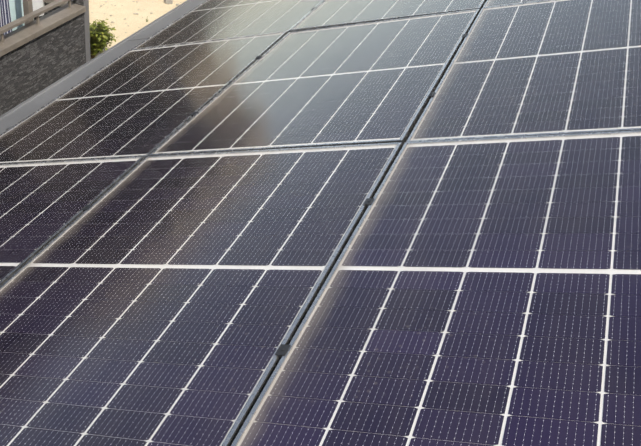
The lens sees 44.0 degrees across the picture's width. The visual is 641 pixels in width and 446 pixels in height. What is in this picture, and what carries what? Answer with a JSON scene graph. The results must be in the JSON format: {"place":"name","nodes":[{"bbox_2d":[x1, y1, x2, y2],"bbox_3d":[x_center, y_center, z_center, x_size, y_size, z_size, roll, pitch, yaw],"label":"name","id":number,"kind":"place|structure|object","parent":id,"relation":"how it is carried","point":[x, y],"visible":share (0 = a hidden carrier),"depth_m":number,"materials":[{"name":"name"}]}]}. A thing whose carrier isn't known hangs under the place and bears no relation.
{"place":"outdoors","nodes":[
{"label":"outdoors","id":0,"kind":"place"},
{"bbox_2d":[23,0,33,24],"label":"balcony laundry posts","id":1,"kind":"object","parent":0,"point":[27,7],"depth_m":10.67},
{"bbox_2d":[89,0,186,59],"bbox_3d":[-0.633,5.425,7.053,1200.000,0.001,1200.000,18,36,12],"label":"ground","id":2,"kind":"structure","parent":0,"point":[119,12],"depth_m":21.54,"materials":[{"name":"beige sand"}]},
{"bbox_2d":[0,0,90,115],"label":"neighbour house walls","id":3,"kind":"structure","parent":2,"relation":"on","point":[31,68],"depth_m":10.92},
{"bbox_2d":[0,0,85,56],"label":"balcony railing","id":4,"kind":"object","parent":3,"relation":"attached to","point":[67,10],"visible":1,"depth_m":10.61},
{"bbox_2d":[0,0,44,34],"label":"laundry pole and clothes","id":5,"kind":"object","parent":4,"relation":"attached to","point":[11,10],"visible":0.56,"depth_m":10.91,"materials":[{"name":"white fabric"}]},
{"bbox_2d":[89,19,116,58],"bbox_3d":[-5.428,-4.397,18.766,1.051,1.097,1.294,18,36,12],"label":"shrub","id":6,"kind":"object","parent":2,"relation":"on","point":[100,36],"visible":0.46,"depth_m":18.64,"materials":[{"name":"green plant"}]},
{"bbox_2d":[89,0,180,32],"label":"gravel pebbles","id":7,"kind":"object","parent":2,"relation":"on","point":[133,13],"visible":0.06,"depth_m":21.59,"materials":[{"name":"gravel"}]},
{"bbox_2d":[165,0,172,3],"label":"concrete block on gravel","id":8,"kind":"structure","parent":0,"point":[168,1],"depth_m":22.47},
{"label":"house walls","id":9,"kind":"object","parent":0,"visible":0},
{"bbox_2d":[0,0,205,133],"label":"roof edge","id":10,"kind":"object","parent":9,"relation":"on","point":[32,104],"visible":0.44,"depth_m":5.40,"materials":[{"name":"metal"}]},
{"bbox_2d":[6,7,467,359],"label":"clamps","id":11,"kind":"object","parent":10,"relation":"on","point":[282,350],"visible":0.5,"depth_m":2.60,"materials":[{"name":"black metal"}]},
{"bbox_2d":[0,156,144,285],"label":"solar panel","id":12,"kind":"object","parent":11,"relation":"attached to","point":[43,204],"visible":1,"depth_m":3.24,"materials":[{"name":"glass"}]},
{"bbox_2d":[0,31,287,163],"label":"solar panel","id":13,"kind":"object","parent":11,"relation":"attached to","point":[144,102],"visible":0.98,"depth_m":4.19,"materials":[{"name":"glass"}]},
{"bbox_2d":[0,142,401,445],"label":"solar panel","id":14,"kind":"object","parent":11,"relation":"attached to","point":[162,300],"visible":1,"depth_m":2.38,"materials":[{"name":"glass"}]},
{"bbox_2d":[131,0,323,49],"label":"solar panel","id":15,"kind":"object","parent":11,"relation":"attached to","point":[206,20],"visible":0.96,"depth_m":5.31,"materials":[{"name":"glass"}]},
{"bbox_2d":[148,9,479,155],"bbox_3d":[0.063,-0.711,3.863,1.141,0.037,1.668,-1,30,23],"label":"solar panel","id":16,"kind":"object","parent":11,"relation":"attached to","point":[375,82],"visible":1,"depth_m":3.68,"materials":[{"name":"glass"}]},
{"bbox_2d":[290,0,486,31],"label":"solar panel","id":17,"kind":"object","parent":11,"relation":"attached to","point":[327,13],"visible":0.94,"depth_m":4.71,"materials":[{"name":"glass"}]},
{"bbox_2d":[231,130,640,445],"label":"solar panel","id":18,"kind":"object","parent":11,"relation":"attached to","point":[481,292],"visible":0.98,"depth_m":1.98,"materials":[{"name":"glass"}]},
{"bbox_2d":[482,0,543,7],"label":"solar panel","id":19,"kind":"object","parent":11,"relation":"attached to","point":[490,3],"visible":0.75,"depth_m":4.30,"materials":[{"name":"glass"}]},
{"bbox_2d":[406,0,640,141],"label":"solar panel","id":20,"kind":"object","parent":11,"relation":"attached to","point":[547,67],"visible":1,"depth_m":3.27,"materials":[{"name":"glass"}]}
]}

